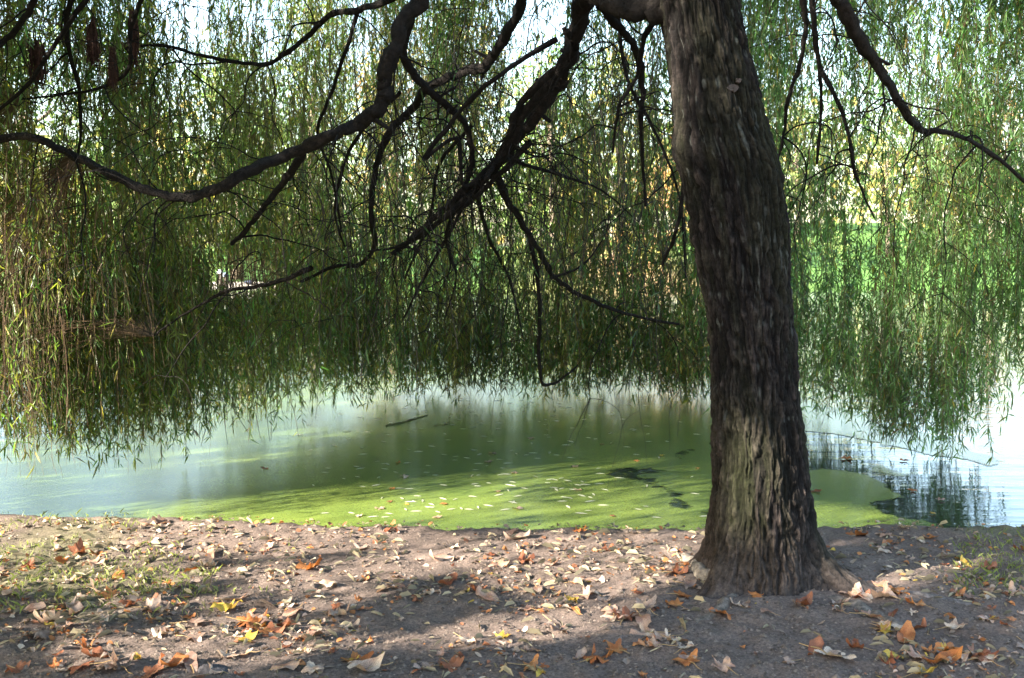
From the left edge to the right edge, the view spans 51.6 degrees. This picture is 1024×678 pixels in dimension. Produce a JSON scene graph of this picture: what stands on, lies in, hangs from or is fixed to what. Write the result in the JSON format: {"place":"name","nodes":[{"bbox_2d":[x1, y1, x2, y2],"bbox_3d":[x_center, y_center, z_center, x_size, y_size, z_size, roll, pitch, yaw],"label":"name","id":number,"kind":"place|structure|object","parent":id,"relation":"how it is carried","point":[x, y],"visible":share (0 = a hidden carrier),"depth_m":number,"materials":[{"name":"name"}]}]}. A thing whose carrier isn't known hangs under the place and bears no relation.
{"place":"outdoors","nodes":[
{"label":"outdoors","id":0,"kind":"place"},
{"bbox_2d":[192,238,249,281],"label":"bush","id":1,"kind":"object","parent":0,"point":[219,263],"visible":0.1,"depth_m":44.14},
{"bbox_2d":[0,514,1023,677],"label":"ground","id":2,"kind":"structure","parent":0,"point":[573,618],"depth_m":4.71,"materials":[{"name":"soil"}]},
{"bbox_2d":[5,660,30,673],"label":"fallen leaf","id":3,"kind":"object","parent":2,"relation":"on","point":[18,668],"visible":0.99,"depth_m":4.00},
{"bbox_2d":[23,601,45,612],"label":"fallen leaf","id":4,"kind":"object","parent":2,"relation":"on","point":[33,606],"visible":0.92,"depth_m":4.67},
{"bbox_2d":[24,627,50,638],"bbox_3d":[-1.929,1.214,4.370,0.131,0.045,0.182,1,5,9],"label":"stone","id":5,"kind":"object","parent":2,"relation":"on","point":[44,634],"visible":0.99,"depth_m":4.34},
{"bbox_2d":[33,609,76,622],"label":"fallen leaf","id":6,"kind":"object","parent":2,"relation":"on","point":[48,615],"visible":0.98,"depth_m":4.53,"materials":[{"name":"plant"}]},
{"bbox_2d":[50,596,79,607],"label":"fallen leaf","id":7,"kind":"object","parent":2,"relation":"on","point":[73,603],"visible":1,"depth_m":4.71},
{"bbox_2d":[69,602,82,615],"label":"fallen leaf","id":8,"kind":"object","parent":2,"relation":"on","point":[77,607],"visible":0.97,"depth_m":4.67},
{"bbox_2d":[68,537,88,557],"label":"fallen leaf","id":9,"kind":"object","parent":2,"relation":"on","point":[78,547],"visible":0.98,"depth_m":5.53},
{"bbox_2d":[76,637,93,649],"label":"fallen leaf","id":10,"kind":"object","parent":2,"relation":"on","point":[83,644],"visible":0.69,"depth_m":4.23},
{"bbox_2d":[68,660,110,673],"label":"fallen leaf","id":11,"kind":"object","parent":2,"relation":"on","point":[73,669],"visible":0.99,"depth_m":3.96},
{"bbox_2d":[81,553,104,565],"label":"fallen leaf","id":12,"kind":"object","parent":2,"relation":"on","point":[94,562],"visible":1,"depth_m":5.36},
{"bbox_2d":[81,646,118,657],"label":"fallen leaf","id":13,"kind":"object","parent":2,"relation":"on","point":[98,651],"visible":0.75,"depth_m":4.09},
{"bbox_2d":[90,663,120,670],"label":"fallen leaf","id":14,"kind":"object","parent":2,"relation":"on","point":[109,666],"visible":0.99,"depth_m":3.95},
{"bbox_2d":[97,586,120,598],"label":"fallen leaf","id":15,"kind":"object","parent":2,"relation":"on","point":[105,594],"visible":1,"depth_m":4.86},
{"bbox_2d":[100,649,135,673],"bbox_3d":[-1.467,1.216,3.989,0.136,0.071,0.206,11,-7,-38],"label":"fallen leaf","id":16,"kind":"object","parent":2,"relation":"on","point":[113,658],"visible":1,"depth_m":4.00,"materials":[{"name":"plant"}]},
{"bbox_2d":[117,598,140,606],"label":"fallen leaf","id":17,"kind":"object","parent":2,"relation":"on","point":[126,602],"visible":1,"depth_m":4.76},
{"bbox_2d":[133,652,164,677],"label":"fallen leaf","id":18,"kind":"object","parent":2,"relation":"on","point":[148,671],"visible":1,"depth_m":3.97,"materials":[{"name":"plant"}]},
{"bbox_2d":[141,594,160,610],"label":"fallen leaf","id":19,"kind":"object","parent":2,"relation":"on","point":[151,604],"visible":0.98,"depth_m":4.71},
{"bbox_2d":[151,627,167,639],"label":"fallen leaf","id":20,"kind":"object","parent":2,"relation":"on","point":[162,631],"visible":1,"depth_m":4.36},
{"bbox_2d":[151,514,169,522],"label":"fallen leaf","id":21,"kind":"object","parent":2,"relation":"on","point":[160,519],"visible":0.99,"depth_m":6.10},
{"bbox_2d":[153,652,188,672],"bbox_3d":[-1.283,1.209,3.984,0.052,0.052,0.161,17,12,33],"label":"fallen leaf","id":22,"kind":"object","parent":2,"relation":"on","point":[177,658],"visible":0.98,"depth_m":4.02,"materials":[{"name":"plant"}]},
{"bbox_2d":[173,632,205,641],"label":"fallen leaf","id":23,"kind":"object","parent":2,"relation":"on","point":[197,638],"visible":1,"depth_m":4.32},
{"bbox_2d":[183,651,197,672],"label":"fallen leaf","id":24,"kind":"object","parent":2,"relation":"on","point":[191,663],"visible":0.93,"depth_m":4.02,"materials":[{"name":"plant"}]},
{"bbox_2d":[174,616,210,626],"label":"fallen leaf","id":25,"kind":"object","parent":2,"relation":"on","point":[192,622],"visible":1,"depth_m":4.49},
{"bbox_2d":[200,557,216,565],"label":"fallen leaf","id":26,"kind":"object","parent":2,"relation":"on","point":[211,562],"visible":1,"depth_m":5.32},
{"bbox_2d":[197,664,227,674],"bbox_3d":[-1.127,1.245,3.996,0.109,0.038,0.100,-2,6,-25],"label":"stone","id":27,"kind":"object","parent":2,"relation":"on","point":[204,669],"visible":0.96,"depth_m":3.98,"materials":[{"name":"stone"}]},
{"bbox_2d":[210,598,242,612],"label":"fallen leaf","id":28,"kind":"object","parent":2,"relation":"on","point":[222,606],"visible":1,"depth_m":4.68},
{"bbox_2d":[214,648,238,658],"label":"fallen leaf","id":29,"kind":"object","parent":2,"relation":"on","point":[222,653],"visible":1,"depth_m":4.13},
{"bbox_2d":[226,608,267,629],"bbox_3d":[-1.112,1.183,4.483,0.208,0.058,0.137,14,23,10],"label":"fallen leaf","id":30,"kind":"object","parent":2,"relation":"on","point":[250,621],"visible":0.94,"depth_m":4.49,"materials":[{"name":"plant"}]},
{"bbox_2d":[236,610,272,623],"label":"fallen leaf","id":31,"kind":"object","parent":30,"relation":"on","point":[262,616],"visible":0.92,"depth_m":4.53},
{"bbox_2d":[236,630,257,642],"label":"fallen leaf","id":32,"kind":"object","parent":2,"relation":"on","point":[250,635],"visible":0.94,"depth_m":4.31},
{"bbox_2d":[256,621,290,636],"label":"fallen leaf","id":33,"kind":"object","parent":2,"relation":"on","point":[271,626],"visible":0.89,"depth_m":4.42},
{"bbox_2d":[255,593,291,607],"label":"fallen leaf","id":34,"kind":"object","parent":2,"relation":"on","point":[269,602],"visible":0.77,"depth_m":4.74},
{"bbox_2d":[269,659,302,670],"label":"fallen leaf","id":35,"kind":"object","parent":2,"relation":"on","point":[293,664],"visible":1,"depth_m":4.00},
{"bbox_2d":[276,617,307,625],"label":"fallen leaf","id":36,"kind":"object","parent":2,"relation":"on","point":[292,622],"visible":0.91,"depth_m":4.49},
{"bbox_2d":[282,603,302,618],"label":"fallen leaf","id":37,"kind":"object","parent":2,"relation":"on","point":[290,612],"visible":1,"depth_m":4.63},
{"bbox_2d":[291,629,322,639],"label":"fallen leaf","id":38,"kind":"object","parent":2,"relation":"on","point":[304,636],"visible":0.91,"depth_m":4.33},
{"bbox_2d":[296,557,321,569],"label":"fallen leaf","id":39,"kind":"object","parent":2,"relation":"on","point":[301,564],"visible":1,"depth_m":5.29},
{"bbox_2d":[301,660,324,676],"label":"fallen leaf","id":40,"kind":"object","parent":2,"relation":"on","point":[310,667],"visible":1,"depth_m":3.97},
{"bbox_2d":[314,579,336,586],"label":"fallen leaf","id":41,"kind":"object","parent":2,"relation":"on","point":[326,583],"visible":1,"depth_m":5.03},
{"bbox_2d":[323,601,349,615],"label":"fallen leaf","id":42,"kind":"object","parent":2,"relation":"on","point":[336,612],"visible":1,"depth_m":4.58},
{"bbox_2d":[340,651,373,662],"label":"fallen leaf","id":43,"kind":"object","parent":2,"relation":"on","point":[354,655],"visible":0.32,"depth_m":4.13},
{"bbox_2d":[347,652,392,671],"bbox_3d":[-0.534,1.217,3.995,0.184,0.059,0.060,-5,8,-27],"label":"fallen leaf","id":44,"kind":"object","parent":2,"relation":"on","point":[372,664],"visible":1,"depth_m":4.00,"materials":[{"name":"plant"}]},
{"bbox_2d":[413,661,435,670],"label":"fallen leaf","id":45,"kind":"object","parent":2,"relation":"on","point":[416,665],"visible":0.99,"depth_m":4.04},
{"bbox_2d":[429,549,453,561],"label":"fallen leaf","id":46,"kind":"object","parent":2,"relation":"on","point":[440,557],"visible":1,"depth_m":5.42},
{"bbox_2d":[437,572,457,584],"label":"fallen leaf","id":47,"kind":"object","parent":2,"relation":"on","point":[450,580],"visible":1,"depth_m":5.04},
{"bbox_2d":[439,654,463,671],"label":"fallen leaf","id":48,"kind":"object","parent":2,"relation":"on","point":[455,662],"visible":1,"depth_m":4.05,"materials":[{"name":"plant"}]},
{"bbox_2d":[453,632,476,645],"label":"fallen leaf","id":49,"kind":"object","parent":2,"relation":"on","point":[467,639],"visible":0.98,"depth_m":4.28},
{"bbox_2d":[476,586,501,601],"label":"fallen leaf","id":50,"kind":"object","parent":2,"relation":"on","point":[491,595],"visible":0.89,"depth_m":4.81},
{"bbox_2d":[488,559,508,569],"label":"fallen leaf","id":51,"kind":"object","parent":2,"relation":"on","point":[500,563],"visible":1,"depth_m":5.28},
{"bbox_2d":[0,0,1023,632],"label":"willow tree","id":52,"kind":"object","parent":2,"relation":"on","point":[742,330],"visible":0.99,"depth_m":7.57,"materials":[{"name":"green plant"}]},
{"bbox_2d":[0,514,1023,677],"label":"leaf litter","id":53,"kind":"object","parent":2,"relation":"on","point":[601,579],"visible":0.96,"depth_m":4.98,"materials":[{"name":"plant"}]},
{"bbox_2d":[503,529,529,539],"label":"fallen leaf","id":54,"kind":"object","parent":2,"relation":"on","point":[523,534],"visible":1,"depth_m":5.77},
{"bbox_2d":[516,549,534,562],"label":"fallen leaf","id":55,"kind":"object","parent":2,"relation":"on","point":[522,557],"visible":1,"depth_m":5.40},
{"bbox_2d":[507,654,549,670],"bbox_3d":[0.069,1.246,4.035,0.111,0.053,0.137,5,7,45],"label":"fallen leaf","id":56,"kind":"object","parent":2,"relation":"on","point":[534,661],"visible":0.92,"depth_m":4.06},
{"bbox_2d":[543,614,569,633],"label":"fallen leaf","id":57,"kind":"object","parent":2,"relation":"on","point":[554,626],"visible":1,"depth_m":4.41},
{"bbox_2d":[572,647,586,659],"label":"fallen leaf","id":58,"kind":"object","parent":2,"relation":"on","point":[582,652],"visible":0.96,"depth_m":4.13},
{"bbox_2d":[573,585,593,598],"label":"fallen leaf","id":59,"kind":"object","parent":2,"relation":"on","point":[586,594],"visible":1,"depth_m":4.81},
{"bbox_2d":[573,644,613,663],"bbox_3d":[0.321,1.225,4.095,0.122,0.054,0.164,3,6,32],"label":"fallen leaf","id":60,"kind":"object","parent":2,"relation":"on","point":[592,657],"visible":1,"depth_m":4.12,"materials":[{"name":"plant"}]},
{"bbox_2d":[601,605,621,613],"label":"fallen leaf","id":61,"kind":"object","parent":2,"relation":"on","point":[607,609],"visible":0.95,"depth_m":4.61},
{"bbox_2d":[600,614,622,621],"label":"fallen leaf","id":62,"kind":"object","parent":2,"relation":"on","point":[608,617],"visible":1,"depth_m":4.50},
{"bbox_2d":[603,638,629,653],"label":"fallen leaf","id":63,"kind":"object","parent":2,"relation":"on","point":[617,647],"visible":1,"depth_m":4.20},
{"bbox_2d":[612,605,638,624],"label":"fallen leaf","id":64,"kind":"object","parent":2,"relation":"on","point":[625,610],"visible":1,"depth_m":4.56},
{"bbox_2d":[635,608,651,625],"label":"fallen leaf","id":65,"kind":"object","parent":2,"relation":"on","point":[645,619],"visible":0.99,"depth_m":4.46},
{"bbox_2d":[636,594,657,614],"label":"fallen leaf","id":66,"kind":"object","parent":2,"relation":"on","point":[649,603],"visible":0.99,"depth_m":4.65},
{"bbox_2d":[630,622,669,638],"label":"fallen leaf","id":67,"kind":"object","parent":2,"relation":"on","point":[643,628],"visible":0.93,"depth_m":4.35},
{"bbox_2d":[638,635,675,646],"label":"fallen leaf","id":68,"kind":"object","parent":2,"relation":"on","point":[652,641],"visible":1,"depth_m":4.19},
{"bbox_2d":[653,630,682,640],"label":"fallen leaf","id":69,"kind":"object","parent":2,"relation":"on","point":[659,636],"visible":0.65,"depth_m":4.31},
{"bbox_2d":[656,561,688,574],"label":"fallen leaf","id":70,"kind":"object","parent":2,"relation":"on","point":[676,567],"visible":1,"depth_m":5.07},
{"bbox_2d":[665,597,689,609],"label":"fallen leaf","id":71,"kind":"object","parent":2,"relation":"on","point":[676,602],"visible":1,"depth_m":4.68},
{"bbox_2d":[675,578,696,588],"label":"fallen leaf","id":72,"kind":"object","parent":2,"relation":"on","point":[687,583],"visible":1,"depth_m":4.91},
{"bbox_2d":[672,648,701,669],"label":"fallen leaf","id":73,"kind":"object","parent":2,"relation":"on","point":[685,662],"visible":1,"depth_m":4.04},
{"bbox_2d":[711,656,737,674],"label":"fallen leaf","id":74,"kind":"object","parent":2,"relation":"on","point":[725,664],"visible":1,"depth_m":3.98,"materials":[{"name":"plant"}]},
{"bbox_2d":[781,656,801,663],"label":"fallen leaf","id":75,"kind":"object","parent":2,"relation":"on","point":[788,660],"visible":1,"depth_m":4.05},
{"bbox_2d":[795,591,812,604],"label":"fallen leaf","id":76,"kind":"object","parent":2,"relation":"on","point":[807,599],"visible":1,"depth_m":4.66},
{"bbox_2d":[808,635,823,654],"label":"fallen leaf","id":77,"kind":"object","parent":2,"relation":"on","point":[817,641],"visible":0.73,"depth_m":4.17,"materials":[{"name":"plant"}]},
{"bbox_2d":[799,643,855,658],"bbox_3d":[1.222,1.204,4.108,0.161,0.045,0.244,4,3,-44],"label":"fallen leaf","id":78,"kind":"object","parent":2,"relation":"on","point":[827,650],"visible":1,"depth_m":4.11,"materials":[{"name":"plant"}]},
{"bbox_2d":[846,638,871,649],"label":"fallen leaf","id":79,"kind":"object","parent":2,"relation":"on","point":[855,643],"visible":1,"depth_m":4.18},
{"bbox_2d":[853,582,872,600],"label":"fallen leaf","id":80,"kind":"object","parent":2,"relation":"on","point":[867,596],"visible":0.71,"depth_m":4.82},
{"bbox_2d":[869,622,891,634],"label":"fallen leaf","id":81,"kind":"object","parent":2,"relation":"on","point":[883,627],"visible":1,"depth_m":4.36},
{"bbox_2d":[871,579,904,599],"bbox_3d":[1.698,1.145,4.784,0.161,0.089,0.134,1,5,11],"label":"fallen leaf","id":82,"kind":"object","parent":2,"relation":"on","point":[886,592],"visible":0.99,"depth_m":4.77,"materials":[{"name":"plant"}]},
{"bbox_2d":[878,651,898,667],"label":"fallen leaf","id":83,"kind":"object","parent":2,"relation":"on","point":[891,660],"visible":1,"depth_m":4.04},
{"bbox_2d":[874,584,909,594],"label":"fallen leaf","id":84,"kind":"object","parent":2,"relation":"on","point":[898,588],"visible":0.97,"depth_m":4.86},
{"bbox_2d":[897,620,915,643],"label":"fallen leaf","id":85,"kind":"object","parent":2,"relation":"on","point":[907,630],"visible":0.81,"depth_m":4.30,"materials":[{"name":"plant"}]},
{"bbox_2d":[899,645,934,658],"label":"fallen leaf","id":86,"kind":"object","parent":2,"relation":"on","point":[912,653],"visible":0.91,"depth_m":4.09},
{"bbox_2d":[900,665,936,677],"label":"fallen leaf","id":87,"kind":"object","parent":2,"relation":"on","point":[930,670],"visible":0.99,"depth_m":3.93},
{"bbox_2d":[916,651,948,663],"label":"fallen leaf","id":88,"kind":"object","parent":2,"relation":"on","point":[939,657],"visible":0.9,"depth_m":4.03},
{"bbox_2d":[933,639,958,650],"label":"fallen leaf","id":89,"kind":"object","parent":2,"relation":"on","point":[950,645],"visible":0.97,"depth_m":4.16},
{"bbox_2d":[934,618,967,629],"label":"fallen leaf","id":90,"kind":"object","parent":2,"relation":"on","point":[953,624],"visible":1,"depth_m":4.43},
{"bbox_2d":[935,646,972,661],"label":"fallen leaf","id":91,"kind":"object","parent":2,"relation":"on","point":[955,654],"visible":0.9,"depth_m":4.07,"materials":[{"name":"plant"}]},
{"bbox_2d":[969,648,998,661],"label":"fallen leaf","id":92,"kind":"object","parent":2,"relation":"on","point":[982,657],"visible":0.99,"depth_m":4.08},
{"bbox_2d":[968,648,1003,666],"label":"fallen leaf","id":93,"kind":"object","parent":2,"relation":"on","point":[988,658],"visible":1,"depth_m":4.06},
{"bbox_2d":[981,560,997,569],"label":"fallen leaf","id":94,"kind":"object","parent":2,"relation":"on","point":[993,564],"visible":0.96,"depth_m":5.34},
{"bbox_2d":[1004,580,1023,595],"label":"fallen leaf","id":95,"kind":"object","parent":2,"relation":"on","point":[1012,588],"visible":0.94,"depth_m":4.93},
{"bbox_2d":[0,289,1023,527],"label":"pond water","id":96,"kind":"structure","parent":0,"point":[973,493],"depth_m":8.76,"materials":[{"name":"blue liquid"}]},
{"bbox_2d":[0,367,1001,530],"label":"duckweed","id":97,"kind":"object","parent":96,"relation":"on","point":[232,478],"visible":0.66,"depth_m":8.62,"materials":[{"name":"plant"}]},
{"bbox_2d":[0,507,1023,617],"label":"grass","id":98,"kind":"structure","parent":0,"point":[215,570],"depth_m":5.19,"materials":[{"name":"plant"}]},
{"bbox_2d":[0,223,1023,290],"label":"bank","id":99,"kind":"structure","parent":0,"point":[864,265],"depth_m":56.85,"materials":[{"name":"plant"}]},
{"bbox_2d":[0,18,101,271],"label":"park tree","id":100,"kind":"object","parent":99,"relation":"on","point":[40,119],"visible":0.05,"depth_m":48.86,"materials":[{"name":"green plant"}]},
{"bbox_2d":[81,13,199,268],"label":"park tree","id":101,"kind":"object","parent":99,"relation":"on","point":[131,106],"visible":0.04,"depth_m":55.23,"materials":[{"name":"green plant"}]},
{"bbox_2d":[167,43,296,279],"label":"park tree","id":102,"kind":"object","parent":99,"relation":"on","point":[204,77],"visible":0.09,"depth_m":45.40,"materials":[{"name":"green plant"}]},
{"bbox_2d":[225,0,363,267],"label":"park tree","id":103,"kind":"object","parent":99,"relation":"on","point":[307,96],"visible":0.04,"depth_m":56.45,"materials":[{"name":"green plant"}]},
{"bbox_2d":[345,41,466,267],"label":"park tree","id":104,"kind":"object","parent":99,"relation":"on","point":[372,134],"visible":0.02,"depth_m":52.86,"materials":[{"name":"green plant"}]},
{"bbox_2d":[412,2,528,264],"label":"park tree","id":105,"kind":"object","parent":99,"relation":"on","point":[481,99],"visible":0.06,"depth_m":60.82,"materials":[{"name":"green plant"}]},
{"bbox_2d":[0,17,1023,252],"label":"wood","id":106,"kind":"object","parent":99,"relation":"on","point":[823,120],"visible":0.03,"depth_m":91.05,"materials":[{"name":"green plant"}]},
{"bbox_2d":[501,223,567,274],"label":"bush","id":107,"kind":"object","parent":99,"relation":"on","point":[525,253],"visible":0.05,"depth_m":50.39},
{"bbox_2d":[494,31,609,265],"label":"park tree","id":108,"kind":"object","parent":99,"relation":"on","point":[531,79],"visible":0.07,"depth_m":55.23,"materials":[{"name":"green plant"}]},
{"bbox_2d":[558,44,667,257],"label":"park tree","id":109,"kind":"object","parent":99,"relation":"on","point":[620,120],"visible":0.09,"depth_m":59.42,"materials":[{"name":"green plant"}]},
{"bbox_2d":[631,100,688,237],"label":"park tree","id":110,"kind":"object","parent":99,"relation":"on","point":[666,185],"visible":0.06,"depth_m":54.30,"materials":[{"name":"green plant"}]},
{"bbox_2d":[771,102,851,239],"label":"park tree","id":111,"kind":"object","parent":99,"relation":"on","point":[795,176],"visible":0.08,"depth_m":65.11,"materials":[{"name":"green plant"}]},
{"bbox_2d":[791,212,885,267],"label":"bush","id":112,"kind":"object","parent":99,"relation":"on","point":[845,245],"visible":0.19,"depth_m":54.41,"materials":[{"name":"plant"}]},
{"bbox_2d":[824,104,943,252],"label":"park tree","id":113,"kind":"object","parent":99,"relation":"on","point":[878,183],"visible":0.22,"depth_m":61.41,"materials":[{"name":"yellow plant"}]},
{"bbox_2d":[897,221,1004,262],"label":"bush","id":114,"kind":"object","parent":99,"relation":"on","point":[940,236],"visible":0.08,"depth_m":55.41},
{"bbox_2d":[0,0,1023,246],"label":"sky","id":115,"kind":"structure","parent":0,"point":[531,4],"materials":[{"name":"white"}]},
{"bbox_2d":[601,224,678,273],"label":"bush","id":116,"kind":"object","parent":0,"point":[632,248],"visible":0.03,"depth_m":49.12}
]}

